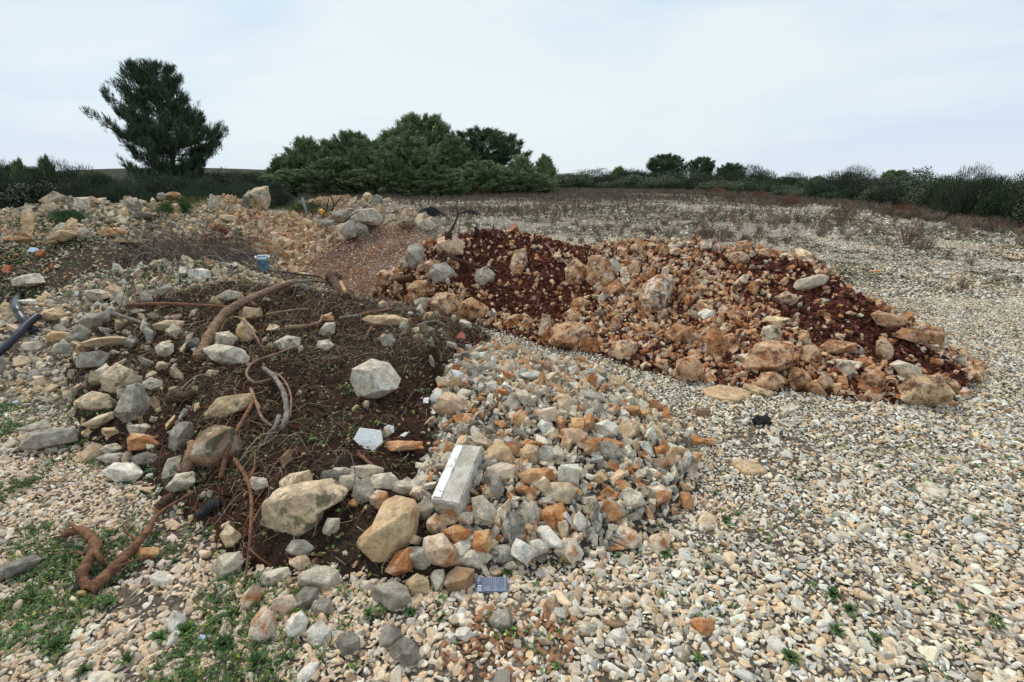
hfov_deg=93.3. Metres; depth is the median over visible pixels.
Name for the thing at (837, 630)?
weed plant
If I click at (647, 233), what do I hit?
dry plant
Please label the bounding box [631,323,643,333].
rubble rock
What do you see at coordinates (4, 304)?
bank stone
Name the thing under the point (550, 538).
rubble stone
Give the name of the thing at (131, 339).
mound stone
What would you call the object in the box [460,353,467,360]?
rubble stone
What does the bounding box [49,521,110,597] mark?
tree root
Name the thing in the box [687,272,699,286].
rubble rock
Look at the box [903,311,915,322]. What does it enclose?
rubble rock
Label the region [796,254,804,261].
rubble rock
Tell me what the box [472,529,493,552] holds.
rock
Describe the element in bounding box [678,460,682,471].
rubble stone
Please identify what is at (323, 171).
pine tree
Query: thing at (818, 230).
dry plant
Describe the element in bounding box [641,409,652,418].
rubble stone
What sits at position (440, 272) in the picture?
rock
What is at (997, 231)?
dry plant
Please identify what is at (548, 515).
rubble stone
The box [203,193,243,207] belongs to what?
stone chips
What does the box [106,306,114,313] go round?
mound stone
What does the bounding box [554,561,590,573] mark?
dry twig
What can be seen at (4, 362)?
bank stone
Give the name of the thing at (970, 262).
dry plant
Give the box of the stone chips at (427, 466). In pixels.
[415,342,703,576]
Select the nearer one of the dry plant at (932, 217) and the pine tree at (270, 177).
the dry plant at (932, 217)
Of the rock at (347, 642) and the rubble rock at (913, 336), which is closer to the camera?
the rock at (347, 642)
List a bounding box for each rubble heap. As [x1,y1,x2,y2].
[0,198,256,265]
[202,196,253,209]
[227,212,338,272]
[289,195,350,220]
[315,198,455,238]
[415,384,697,575]
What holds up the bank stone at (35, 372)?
on the gravel heap at (16, 351)
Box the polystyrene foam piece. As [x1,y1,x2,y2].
[354,428,382,450]
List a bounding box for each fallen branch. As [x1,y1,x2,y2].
[90,280,486,572]
[111,311,151,326]
[171,279,474,576]
[261,366,291,430]
[263,414,281,445]
[266,308,309,315]
[280,271,341,283]
[285,314,323,328]
[339,307,392,319]
[357,452,373,464]
[362,325,372,341]
[415,320,445,326]
[472,226,477,237]
[545,243,567,264]
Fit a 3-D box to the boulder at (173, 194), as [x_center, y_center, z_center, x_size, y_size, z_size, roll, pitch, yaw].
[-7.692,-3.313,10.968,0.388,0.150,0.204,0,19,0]
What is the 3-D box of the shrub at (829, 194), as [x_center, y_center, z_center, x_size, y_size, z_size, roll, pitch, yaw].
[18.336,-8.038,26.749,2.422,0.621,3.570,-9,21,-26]
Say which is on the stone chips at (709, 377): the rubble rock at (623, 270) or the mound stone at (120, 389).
the rubble rock at (623, 270)
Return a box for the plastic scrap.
[455,331,464,338]
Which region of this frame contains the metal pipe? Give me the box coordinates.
[391,273,414,283]
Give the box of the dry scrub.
[297,187,1023,264]
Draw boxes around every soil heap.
[0,238,313,303]
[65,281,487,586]
[373,230,965,406]
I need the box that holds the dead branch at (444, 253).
[437,208,495,268]
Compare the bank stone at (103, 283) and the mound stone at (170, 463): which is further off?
the bank stone at (103, 283)
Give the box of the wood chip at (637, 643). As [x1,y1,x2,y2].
[629,638,645,648]
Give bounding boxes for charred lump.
[752,415,772,426]
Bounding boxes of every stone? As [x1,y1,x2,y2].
[0,302,10,308]
[0,307,7,313]
[0,357,11,372]
[1,226,13,234]
[2,370,9,375]
[5,323,28,334]
[7,305,12,312]
[9,369,19,376]
[12,211,19,216]
[19,219,34,237]
[20,211,38,224]
[22,306,34,310]
[25,205,37,208]
[27,369,41,381]
[32,376,46,385]
[37,296,46,302]
[38,191,68,203]
[40,384,58,393]
[41,202,58,210]
[41,290,52,298]
[44,396,52,401]
[53,324,66,331]
[57,222,64,229]
[59,317,68,327]
[62,390,68,398]
[64,217,78,229]
[67,227,80,231]
[67,369,77,378]
[67,387,77,401]
[68,407,76,417]
[72,340,80,346]
[73,197,90,209]
[73,383,86,389]
[74,345,82,355]
[80,346,92,352]
[81,428,92,437]
[82,302,92,307]
[83,374,88,383]
[84,208,95,213]
[88,370,101,385]
[89,196,100,203]
[95,363,109,372]
[98,281,105,286]
[100,328,111,335]
[102,427,118,436]
[105,284,123,293]
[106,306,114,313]
[107,210,115,218]
[109,350,119,354]
[112,214,126,223]
[112,263,122,270]
[112,292,128,305]
[115,319,127,331]
[116,385,126,398]
[118,207,129,217]
[121,451,132,462]
[123,375,142,384]
[124,197,143,210]
[124,334,138,348]
[126,423,150,434]
[130,308,145,312]
[131,267,144,277]
[135,284,144,291]
[137,313,146,320]
[137,356,153,366]
[138,416,143,423]
[140,320,149,332]
[141,294,152,301]
[144,327,155,340]
[144,345,152,351]
[145,371,156,378]
[145,444,153,450]
[146,313,158,318]
[149,396,160,408]
[149,416,157,422]
[150,197,157,208]
[150,259,161,266]
[155,361,170,371]
[159,258,170,267]
[161,456,180,478]
[163,274,169,282]
[164,324,182,337]
[165,313,181,319]
[165,415,174,429]
[168,386,182,393]
[169,213,180,219]
[170,203,181,214]
[170,365,183,379]
[178,408,187,420]
[179,266,187,274]
[179,341,187,351]
[181,255,195,265]
[185,332,193,341]
[188,309,196,317]
[189,337,200,344]
[191,204,201,212]
[194,276,206,282]
[194,402,199,411]
[199,491,206,497]
[204,257,212,266]
[204,369,218,376]
[207,490,212,497]
[208,194,224,207]
[209,222,229,232]
[209,296,222,304]
[211,266,220,274]
[218,203,225,209]
[219,524,241,546]
[221,521,229,528]
[229,208,235,214]
[233,204,240,209]
[239,248,253,255]
[241,209,252,216]
[242,215,250,219]
[257,219,264,229]
[266,245,273,251]
[266,324,279,331]
[270,232,278,237]
[272,237,278,245]
[274,260,282,268]
[275,226,284,233]
[278,236,290,242]
[280,448,292,464]
[282,241,291,247]
[283,251,292,259]
[286,539,313,555]
[287,240,298,244]
[290,265,298,273]
[293,241,302,247]
[293,250,300,258]
[294,212,300,220]
[297,345,303,352]
[300,284,309,290]
[304,231,309,237]
[306,255,314,261]
[308,252,315,257]
[309,243,316,250]
[312,217,318,224]
[315,232,320,238]
[316,246,320,254]
[318,392,325,399]
[320,469,343,480]
[325,236,331,243]
[333,467,350,474]
[334,236,344,241]
[335,223,343,230]
[337,474,359,490]
[348,196,356,206]
[348,210,356,222]
[348,499,357,507]
[350,464,383,477]
[351,476,374,504]
[360,198,366,205]
[362,192,372,199]
[362,400,368,408]
[369,490,388,509]
[370,472,398,489]
[371,195,382,203]
[374,204,384,213]
[378,301,387,306]
[379,334,395,345]
[382,426,391,438]
[385,214,396,221]
[391,479,412,494]
[399,322,408,329]
[402,208,415,215]
[409,486,428,499]
[410,535,421,544]
[411,475,426,485]
[415,213,426,222]
[417,304,424,314]
[417,497,434,522]
[419,323,426,332]
[422,313,430,319]
[424,416,437,426]
[426,513,440,533]
[427,327,434,335]
[429,355,434,366]
[430,390,442,403]
[433,439,441,446]
[436,376,445,387]
[437,218,445,224]
[438,513,457,526]
[441,451,451,464]
[442,439,452,452]
[444,363,452,373]
[444,509,455,516]
[446,341,457,348]
[446,376,460,389]
[451,369,463,383]
[452,364,459,369]
[452,414,463,423]
[452,539,471,556]
[453,424,461,436]
[455,350,469,359]
[456,435,468,444]
[457,347,464,353]
[457,388,471,396]
[457,511,469,525]
[459,319,471,328]
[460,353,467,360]
[461,422,468,434]
[462,412,470,423]
[465,344,471,349]
[466,367,477,376]
[469,420,477,426]
[470,351,479,358]
[470,425,481,433]
[471,359,481,366]
[471,431,492,448]
[474,345,482,351]
[475,366,485,372]
[478,352,488,359]
[482,424,496,434]
[483,455,496,463]
[485,360,494,370]
[487,382,497,393]
[491,356,496,363]
[492,374,499,379]
[493,515,501,530]
[496,387,508,395]
[500,498,510,523]
[503,371,515,378]
[503,381,511,388]
[503,435,511,442]
[504,441,519,455]
[505,394,520,411]
[508,342,517,352]
[508,350,516,358]
[510,392,516,400]
[511,538,536,565]
[512,426,528,439]
[514,462,524,470]
[515,389,533,407]
[518,358,530,364]
[518,366,528,376]
[520,371,539,381]
[521,346,528,353]
[522,438,541,447]
[524,487,536,494]
[529,406,546,418]
[531,476,549,492]
[532,355,540,360]
[532,388,543,397]
[533,364,541,371]
[533,373,544,383]
[533,406,556,421]
[535,435,548,445]
[536,525,563,547]
[537,419,552,432]
[541,361,554,370]
[542,509,556,530]
[543,371,556,382]
[551,383,561,391]
[552,365,561,377]
[552,446,563,461]
[553,393,564,401]
[556,520,568,538]
[557,417,565,428]
[557,464,578,485]
[560,356,569,364]
[560,436,572,451]
[563,512,571,525]
[568,365,576,373]
[568,382,578,389]
[571,417,584,429]
[577,399,584,409]
[578,356,589,364]
[582,437,601,451]
[583,381,589,390]
[584,374,598,385]
[584,408,593,419]
[584,413,593,432]
[585,368,596,374]
[592,521,602,533]
[593,364,604,371]
[596,374,604,381]
[599,371,606,380]
[601,437,623,447]
[608,394,621,405]
[608,469,625,480]
[609,375,620,382]
[610,404,620,414]
[616,499,625,508]
[618,376,626,386]
[618,422,636,437]
[621,392,633,397]
[621,418,637,428]
[624,405,640,416]
[625,396,637,404]
[631,439,639,452]
[633,429,640,440]
[636,388,642,398]
[639,398,649,408]
[639,441,652,455]
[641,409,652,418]
[645,399,665,411]
[645,414,654,423]
[646,426,656,441]
[651,457,666,470]
[651,470,662,478]
[652,408,658,417]
[652,425,664,437]
[654,445,665,457]
[659,437,670,451]
[659,469,666,482]
[662,407,670,417]
[662,503,668,516]
[666,448,675,466]
[672,423,681,431]
[674,447,688,456]
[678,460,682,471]
[682,430,691,447]
[682,451,692,472]
[691,457,697,470]
[693,453,701,461]
[697,511,717,530]
[702,385,749,402]
[730,459,766,475]
[743,383,774,398]
[779,403,799,414]
[923,480,949,501]
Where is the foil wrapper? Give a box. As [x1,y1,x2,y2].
[27,247,38,252]
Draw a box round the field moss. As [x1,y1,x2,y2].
[430,195,1023,285]
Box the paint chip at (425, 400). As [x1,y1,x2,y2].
[423,397,428,402]
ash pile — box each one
[418,206,445,215]
[462,209,481,215]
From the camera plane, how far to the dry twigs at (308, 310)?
4.06 m
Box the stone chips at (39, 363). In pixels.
[0,258,295,408]
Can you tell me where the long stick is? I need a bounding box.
[84,490,196,594]
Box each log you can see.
[153,493,175,512]
[165,389,197,402]
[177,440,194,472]
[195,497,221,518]
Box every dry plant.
[539,201,546,213]
[549,216,558,226]
[591,225,600,233]
[614,225,626,236]
[629,230,640,239]
[644,224,653,231]
[644,229,654,237]
[664,228,671,236]
[701,219,721,238]
[717,233,728,240]
[738,232,751,240]
[752,225,763,234]
[764,235,776,243]
[765,216,774,222]
[780,218,789,226]
[780,232,794,244]
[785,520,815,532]
[794,212,802,221]
[815,226,825,236]
[820,215,829,223]
[820,221,832,231]
[830,205,853,225]
[838,227,846,234]
[844,231,852,240]
[899,218,925,245]
[901,206,910,217]
[905,212,914,219]
[911,234,931,248]
[914,219,923,228]
[914,231,926,239]
[923,233,939,248]
[924,281,944,287]
[927,211,939,221]
[935,210,946,220]
[944,248,954,258]
[954,215,967,224]
[955,273,974,288]
[960,220,974,230]
[960,225,974,235]
[964,256,981,264]
[969,219,981,227]
[973,215,989,227]
[979,220,995,229]
[990,216,1007,223]
[990,218,1002,231]
[993,224,1012,233]
[1002,225,1012,232]
[1014,230,1023,243]
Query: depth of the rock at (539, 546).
2.24 m
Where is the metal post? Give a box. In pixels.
[301,197,308,214]
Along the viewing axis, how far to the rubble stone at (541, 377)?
3.46 m
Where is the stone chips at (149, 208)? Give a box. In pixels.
[0,197,258,263]
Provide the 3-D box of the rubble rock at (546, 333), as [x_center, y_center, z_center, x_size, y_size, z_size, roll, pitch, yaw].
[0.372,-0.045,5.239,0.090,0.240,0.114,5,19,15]
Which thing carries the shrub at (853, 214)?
on the ground at (170, 602)
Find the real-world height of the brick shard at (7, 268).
0.126 m
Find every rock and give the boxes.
[0,554,41,579]
[1,236,30,241]
[11,419,51,432]
[12,356,31,367]
[17,299,37,305]
[18,428,80,450]
[21,341,43,352]
[40,307,67,321]
[45,330,68,342]
[48,230,77,241]
[53,340,73,354]
[67,324,92,341]
[73,442,102,462]
[74,391,115,410]
[75,228,91,239]
[75,350,110,368]
[77,311,110,329]
[79,336,127,347]
[80,412,113,428]
[82,289,110,300]
[96,453,123,462]
[97,227,127,237]
[99,443,121,452]
[100,363,138,392]
[101,462,142,481]
[112,383,150,422]
[113,238,147,244]
[127,433,159,450]
[131,452,156,465]
[134,212,154,217]
[134,547,159,560]
[142,377,163,389]
[145,224,160,230]
[149,571,175,586]
[152,283,170,294]
[152,320,184,330]
[165,471,196,491]
[165,610,186,633]
[181,341,206,355]
[188,268,210,278]
[203,393,252,418]
[209,551,244,578]
[218,215,238,221]
[239,307,262,320]
[239,584,263,611]
[243,476,268,491]
[248,607,276,642]
[259,567,290,586]
[260,478,347,535]
[272,595,296,615]
[273,335,300,351]
[279,470,312,486]
[284,610,308,637]
[289,554,310,569]
[294,586,318,610]
[297,565,339,591]
[306,619,330,648]
[311,596,333,617]
[317,339,334,350]
[318,322,335,335]
[323,314,333,321]
[335,631,359,656]
[356,222,368,236]
[362,314,407,326]
[373,283,382,290]
[374,269,391,286]
[378,622,400,647]
[384,440,423,451]
[388,267,395,272]
[389,637,420,668]
[393,280,401,296]
[396,220,416,228]
[398,256,408,269]
[404,293,415,304]
[405,573,429,595]
[410,546,430,569]
[415,219,436,230]
[416,260,434,271]
[423,237,435,247]
[423,533,460,567]
[428,262,454,283]
[430,569,444,591]
[433,391,468,415]
[435,376,448,383]
[442,524,470,542]
[444,566,474,592]
[444,630,455,644]
[446,257,459,268]
[454,627,472,642]
[458,550,492,567]
[459,288,466,302]
[471,495,496,524]
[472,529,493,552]
[474,266,495,285]
[479,290,486,298]
[483,320,489,325]
[483,462,517,480]
[486,439,512,462]
[487,474,503,499]
[489,608,514,632]
[491,308,496,318]
[491,544,514,563]
[494,360,520,372]
[501,509,525,541]
[503,314,521,326]
[509,248,527,274]
[510,221,519,232]
[513,409,528,427]
[517,468,555,483]
[519,444,539,464]
[520,501,540,529]
[524,314,533,326]
[527,539,549,557]
[538,314,552,337]
[538,445,555,463]
[540,502,567,523]
[541,326,549,343]
[541,482,580,503]
[543,594,559,613]
[552,252,560,259]
[553,537,583,566]
[557,394,574,410]
[562,428,587,444]
[564,309,581,321]
[570,297,589,310]
[572,390,606,402]
[572,511,587,531]
[577,337,600,353]
[578,622,595,635]
[588,497,601,524]
[589,321,599,333]
[590,400,603,416]
[593,282,603,294]
[593,419,618,437]
[595,308,608,315]
[598,291,608,303]
[598,441,620,460]
[602,500,623,521]
[603,280,625,294]
[605,628,627,641]
[609,317,620,330]
[610,258,621,272]
[611,525,642,548]
[615,480,630,492]
[616,293,625,302]
[617,246,628,257]
[617,259,626,262]
[620,266,627,276]
[620,274,631,287]
[620,487,645,509]
[627,260,639,272]
[629,280,634,287]
[630,240,642,254]
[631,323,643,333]
[632,292,640,298]
[639,304,652,317]
[645,266,655,280]
[646,339,653,350]
[647,242,657,248]
[647,485,671,503]
[648,320,660,332]
[649,533,670,552]
[650,236,657,243]
[650,264,660,271]
[653,244,660,252]
[655,232,661,240]
[657,309,668,321]
[658,245,667,255]
[661,265,669,273]
[668,238,682,249]
[668,247,682,255]
[676,270,680,277]
[678,286,686,299]
[678,491,693,509]
[683,293,694,306]
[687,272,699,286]
[687,310,697,317]
[688,284,707,292]
[689,234,700,242]
[689,617,715,636]
[690,434,703,444]
[691,333,698,340]
[695,407,710,417]
[697,303,704,308]
[697,309,716,319]
[699,270,707,278]
[700,238,712,250]
[700,279,706,284]
[703,438,718,445]
[712,244,722,252]
[713,297,720,304]
[713,353,721,364]
[716,312,725,323]
[717,258,725,269]
[717,305,729,315]
[719,322,733,334]
[722,369,729,375]
[725,310,742,325]
[726,273,736,279]
[728,251,749,264]
[728,363,735,370]
[731,310,744,315]
[732,274,747,289]
[733,244,743,251]
[733,370,747,377]
[734,240,753,247]
[735,295,740,301]
[737,353,747,362]
[742,281,760,295]
[742,346,748,352]
[745,298,752,305]
[752,244,763,249]
[754,308,760,314]
[758,248,776,257]
[760,325,781,340]
[762,316,791,328]
[772,290,799,305]
[778,277,788,285]
[786,265,795,269]
[788,246,811,257]
[788,366,811,389]
[792,315,799,324]
[793,274,828,290]
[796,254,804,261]
[802,332,811,345]
[802,380,826,395]
[814,267,820,274]
[816,309,825,317]
[817,373,833,388]
[820,339,857,353]
[824,261,830,274]
[834,359,862,370]
[835,360,855,379]
[857,345,864,354]
[861,356,872,367]
[870,311,907,328]
[875,298,888,310]
[875,337,893,360]
[885,366,893,374]
[888,308,910,326]
[892,327,930,344]
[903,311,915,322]
[917,322,930,327]
[920,325,945,348]
[936,405,948,407]
[942,334,947,346]
[942,376,961,392]
[952,354,966,367]
[954,347,968,354]
[965,365,986,381]
[973,359,986,369]
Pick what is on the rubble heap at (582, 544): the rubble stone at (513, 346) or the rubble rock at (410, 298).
the rubble stone at (513, 346)
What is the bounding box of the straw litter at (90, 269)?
[0,236,312,301]
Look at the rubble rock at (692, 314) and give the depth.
4.89 m
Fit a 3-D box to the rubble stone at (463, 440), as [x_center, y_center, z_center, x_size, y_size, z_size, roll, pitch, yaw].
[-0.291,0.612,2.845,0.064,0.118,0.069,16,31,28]
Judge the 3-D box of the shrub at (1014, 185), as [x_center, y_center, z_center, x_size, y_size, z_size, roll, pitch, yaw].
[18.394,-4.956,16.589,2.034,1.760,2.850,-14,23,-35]
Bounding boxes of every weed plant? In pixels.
[13,586,46,610]
[36,632,75,660]
[71,662,93,678]
[100,595,120,612]
[112,651,134,668]
[136,489,145,497]
[147,628,168,647]
[170,557,180,567]
[173,618,201,638]
[200,531,211,538]
[210,634,233,654]
[243,648,272,672]
[246,611,256,624]
[362,608,373,621]
[402,606,416,617]
[500,567,512,575]
[552,660,561,671]
[657,547,672,559]
[693,651,704,663]
[721,515,731,522]
[733,510,744,519]
[780,648,802,666]
[796,477,804,483]
[822,585,842,600]
[829,623,846,635]
[842,603,858,616]
[867,630,884,645]
[902,533,914,540]
[950,557,962,565]
[989,616,1007,630]
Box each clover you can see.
[0,390,197,498]
[0,399,359,681]
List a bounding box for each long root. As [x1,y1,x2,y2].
[217,400,253,478]
[219,316,268,347]
[233,452,271,587]
[245,344,299,383]
[249,387,272,427]
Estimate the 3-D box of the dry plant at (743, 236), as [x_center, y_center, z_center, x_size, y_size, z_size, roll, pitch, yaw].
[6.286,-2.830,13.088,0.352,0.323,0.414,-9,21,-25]
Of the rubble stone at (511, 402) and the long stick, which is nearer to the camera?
the long stick
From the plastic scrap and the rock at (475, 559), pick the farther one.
the plastic scrap
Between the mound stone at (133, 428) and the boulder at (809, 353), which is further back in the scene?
the boulder at (809, 353)
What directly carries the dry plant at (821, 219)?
on the ground at (170, 602)
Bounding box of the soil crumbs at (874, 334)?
[373,228,976,401]
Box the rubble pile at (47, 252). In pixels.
[0,201,257,307]
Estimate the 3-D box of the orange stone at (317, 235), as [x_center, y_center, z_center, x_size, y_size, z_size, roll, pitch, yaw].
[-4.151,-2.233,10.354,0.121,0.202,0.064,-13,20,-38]
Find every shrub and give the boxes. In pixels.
[0,158,34,181]
[0,163,56,184]
[0,167,35,208]
[0,180,77,209]
[6,155,80,186]
[33,175,123,204]
[54,161,116,191]
[78,172,145,192]
[78,180,156,202]
[106,170,161,201]
[136,181,173,200]
[143,171,204,200]
[148,187,221,202]
[161,172,222,195]
[182,176,242,198]
[193,173,240,190]
[203,170,225,175]
[216,171,240,176]
[221,169,258,188]
[231,182,278,208]
[235,170,264,176]
[242,174,285,201]
[245,183,295,207]
[264,180,293,195]
[474,188,491,195]
[554,173,584,188]
[560,180,606,187]
[566,168,615,182]
[580,183,618,188]
[592,171,624,182]
[596,167,659,182]
[597,180,635,189]
[612,174,660,188]
[616,183,641,189]
[622,168,669,181]
[633,175,681,188]
[637,177,682,189]
[647,170,679,179]
[656,167,704,180]
[667,178,696,189]
[676,175,723,189]
[689,181,727,190]
[691,179,754,192]
[694,170,732,182]
[706,187,728,192]
[718,182,771,192]
[719,192,735,201]
[724,163,777,183]
[726,180,791,192]
[729,176,775,185]
[748,189,772,198]
[750,183,800,193]
[762,188,806,196]
[768,185,801,192]
[772,171,815,185]
[775,192,805,205]
[789,187,811,198]
[792,174,840,188]
[803,181,853,199]
[813,190,850,199]
[820,163,877,188]
[822,171,892,190]
[826,204,860,220]
[836,182,874,200]
[844,176,893,189]
[849,182,897,203]
[852,184,904,205]
[857,179,904,190]
[866,177,914,187]
[868,185,919,206]
[878,187,922,207]
[885,202,920,215]
[891,166,954,190]
[902,184,961,208]
[905,174,948,208]
[908,181,937,189]
[917,174,993,211]
[924,161,1015,217]
[939,170,979,185]
[952,178,1023,220]
[969,179,1023,218]
[997,187,1023,223]
[1000,175,1023,213]
[1004,190,1023,227]
[1009,170,1023,188]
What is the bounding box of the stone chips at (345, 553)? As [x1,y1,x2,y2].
[66,282,490,577]
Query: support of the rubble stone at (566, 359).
on the stone chips at (427, 466)
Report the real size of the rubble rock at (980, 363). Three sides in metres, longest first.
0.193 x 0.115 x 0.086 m
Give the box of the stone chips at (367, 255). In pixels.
[311,223,429,297]
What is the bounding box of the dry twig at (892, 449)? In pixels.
[869,442,917,463]
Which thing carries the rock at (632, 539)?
on the rubble heap at (582, 544)
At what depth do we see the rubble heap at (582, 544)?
2.52 m
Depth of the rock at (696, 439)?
3.24 m
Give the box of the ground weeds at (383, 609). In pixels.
[13,249,1023,681]
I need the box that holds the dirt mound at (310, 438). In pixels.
[67,279,491,565]
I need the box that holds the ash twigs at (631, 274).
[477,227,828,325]
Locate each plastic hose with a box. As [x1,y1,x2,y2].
[0,313,41,356]
[11,293,39,334]
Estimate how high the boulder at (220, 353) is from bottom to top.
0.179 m
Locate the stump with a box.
[325,270,351,301]
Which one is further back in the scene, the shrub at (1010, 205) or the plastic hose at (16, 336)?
the shrub at (1010, 205)
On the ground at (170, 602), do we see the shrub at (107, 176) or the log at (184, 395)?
the shrub at (107, 176)
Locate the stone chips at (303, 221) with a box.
[228,210,339,273]
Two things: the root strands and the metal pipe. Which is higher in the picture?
the metal pipe
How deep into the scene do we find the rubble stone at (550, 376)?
3.49 m
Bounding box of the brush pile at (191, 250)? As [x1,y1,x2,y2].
[66,216,303,306]
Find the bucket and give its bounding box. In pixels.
[254,254,269,270]
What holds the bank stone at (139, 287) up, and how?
on the gravel heap at (16, 351)
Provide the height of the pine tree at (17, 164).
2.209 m
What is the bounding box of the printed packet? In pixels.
[475,577,506,593]
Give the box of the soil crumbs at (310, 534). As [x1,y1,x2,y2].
[68,281,491,577]
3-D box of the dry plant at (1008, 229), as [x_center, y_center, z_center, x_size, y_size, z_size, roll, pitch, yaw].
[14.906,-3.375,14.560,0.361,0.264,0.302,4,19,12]
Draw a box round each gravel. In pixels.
[0,293,1023,458]
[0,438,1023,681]
[262,200,1016,236]
[307,234,1023,298]
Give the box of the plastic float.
[319,209,327,217]
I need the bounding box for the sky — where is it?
[0,0,1023,181]
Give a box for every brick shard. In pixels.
[2,265,13,273]
[35,250,46,256]
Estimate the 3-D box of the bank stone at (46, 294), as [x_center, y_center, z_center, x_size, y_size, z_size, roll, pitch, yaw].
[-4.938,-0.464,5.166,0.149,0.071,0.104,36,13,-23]
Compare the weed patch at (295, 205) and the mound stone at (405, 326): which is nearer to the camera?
the mound stone at (405, 326)
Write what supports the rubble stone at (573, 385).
on the rubble heap at (582, 544)
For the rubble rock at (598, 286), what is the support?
on the soil heap at (961, 374)
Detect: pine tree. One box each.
[9,158,28,183]
[36,154,61,183]
[79,57,230,183]
[253,174,304,191]
[260,168,320,194]
[264,156,288,174]
[271,134,332,184]
[286,157,366,194]
[317,137,346,190]
[323,128,367,158]
[324,168,405,194]
[338,136,384,192]
[360,162,422,194]
[361,134,456,193]
[376,125,403,143]
[389,171,472,195]
[392,111,456,150]
[424,168,478,194]
[436,134,480,169]
[439,124,534,172]
[457,160,524,192]
[480,169,540,193]
[504,154,536,173]
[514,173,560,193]
[535,153,560,187]
[581,174,593,186]
[612,165,623,174]
[645,153,689,175]
[687,155,715,175]
[714,162,747,175]
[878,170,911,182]
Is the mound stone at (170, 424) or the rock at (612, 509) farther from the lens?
the mound stone at (170, 424)
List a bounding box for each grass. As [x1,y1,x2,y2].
[0,400,364,681]
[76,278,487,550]
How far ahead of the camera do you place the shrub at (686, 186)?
39.17 m
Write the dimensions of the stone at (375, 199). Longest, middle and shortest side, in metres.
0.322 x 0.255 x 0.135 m
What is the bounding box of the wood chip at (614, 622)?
[603,619,626,626]
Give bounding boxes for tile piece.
[384,425,393,432]
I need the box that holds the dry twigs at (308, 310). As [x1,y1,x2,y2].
[55,270,494,577]
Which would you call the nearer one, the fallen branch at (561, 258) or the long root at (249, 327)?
the long root at (249, 327)
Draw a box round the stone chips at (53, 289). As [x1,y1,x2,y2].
[0,237,317,301]
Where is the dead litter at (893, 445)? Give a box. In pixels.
[516,241,1022,621]
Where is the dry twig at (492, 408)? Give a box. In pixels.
[483,387,503,412]
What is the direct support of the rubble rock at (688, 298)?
on the soil heap at (961, 374)
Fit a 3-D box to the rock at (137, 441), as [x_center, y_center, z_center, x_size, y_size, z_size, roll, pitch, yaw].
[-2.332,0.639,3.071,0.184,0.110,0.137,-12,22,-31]
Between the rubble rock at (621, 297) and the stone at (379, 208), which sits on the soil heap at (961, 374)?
the rubble rock at (621, 297)
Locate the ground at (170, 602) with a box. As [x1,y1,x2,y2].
[0,168,1023,681]
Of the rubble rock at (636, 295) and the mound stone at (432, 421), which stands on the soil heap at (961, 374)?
the rubble rock at (636, 295)
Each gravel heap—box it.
[0,260,277,410]
[311,223,428,298]
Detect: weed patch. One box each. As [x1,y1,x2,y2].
[40,207,87,223]
[149,194,208,205]
[151,200,203,213]
[273,199,334,212]
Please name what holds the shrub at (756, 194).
on the ground at (170, 602)
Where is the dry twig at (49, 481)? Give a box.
[11,480,78,486]
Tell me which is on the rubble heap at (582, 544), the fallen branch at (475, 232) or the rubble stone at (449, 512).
the rubble stone at (449, 512)
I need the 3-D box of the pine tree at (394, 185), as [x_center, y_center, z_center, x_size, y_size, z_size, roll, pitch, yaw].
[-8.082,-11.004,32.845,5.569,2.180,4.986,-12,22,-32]
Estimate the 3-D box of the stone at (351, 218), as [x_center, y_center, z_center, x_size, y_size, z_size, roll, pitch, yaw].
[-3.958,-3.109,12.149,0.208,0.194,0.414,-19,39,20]
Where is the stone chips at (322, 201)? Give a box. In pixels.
[288,194,351,219]
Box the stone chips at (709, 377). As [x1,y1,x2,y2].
[373,228,975,406]
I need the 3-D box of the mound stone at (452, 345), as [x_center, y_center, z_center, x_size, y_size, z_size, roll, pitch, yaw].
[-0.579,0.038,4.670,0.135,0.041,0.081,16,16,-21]
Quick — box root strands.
[171,377,327,548]
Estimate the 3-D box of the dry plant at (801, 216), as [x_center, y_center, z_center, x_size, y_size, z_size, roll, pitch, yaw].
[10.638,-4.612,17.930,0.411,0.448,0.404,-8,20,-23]
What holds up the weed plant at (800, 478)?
on the ground at (170, 602)
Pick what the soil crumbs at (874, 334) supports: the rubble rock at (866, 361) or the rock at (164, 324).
the rubble rock at (866, 361)
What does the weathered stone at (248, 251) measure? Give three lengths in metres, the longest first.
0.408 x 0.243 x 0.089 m
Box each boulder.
[11,273,45,286]
[155,341,173,356]
[157,192,166,200]
[165,191,180,197]
[168,421,194,450]
[190,424,242,466]
[203,344,249,364]
[211,331,237,345]
[215,289,243,301]
[235,317,255,341]
[241,190,252,208]
[248,186,270,209]
[318,218,334,227]
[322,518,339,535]
[331,209,349,222]
[339,220,358,238]
[350,358,400,398]
[353,208,382,224]
[356,495,419,562]
[370,581,411,611]
[385,547,413,576]
[405,243,423,266]
[407,280,428,298]
[414,297,430,309]
[427,292,459,316]
[437,235,462,255]
[456,297,488,320]
[548,321,590,347]
[564,257,585,283]
[585,254,614,285]
[608,339,640,359]
[639,274,673,310]
[664,323,695,343]
[675,355,703,382]
[698,322,726,357]
[724,333,740,346]
[740,340,793,371]
[756,370,784,390]
[796,345,821,362]
[857,367,886,393]
[889,360,921,375]
[898,374,955,406]
[956,387,973,397]
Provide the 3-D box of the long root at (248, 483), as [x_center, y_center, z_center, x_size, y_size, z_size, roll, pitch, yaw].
[-1.304,0.837,2.445,0.160,0.247,0.825,-10,21,-28]
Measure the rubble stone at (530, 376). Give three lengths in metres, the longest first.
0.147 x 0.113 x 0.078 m
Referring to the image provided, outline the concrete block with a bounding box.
[431,444,482,515]
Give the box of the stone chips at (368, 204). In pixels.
[315,197,457,236]
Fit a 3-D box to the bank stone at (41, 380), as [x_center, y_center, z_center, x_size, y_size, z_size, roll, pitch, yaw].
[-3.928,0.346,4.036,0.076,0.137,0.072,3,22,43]

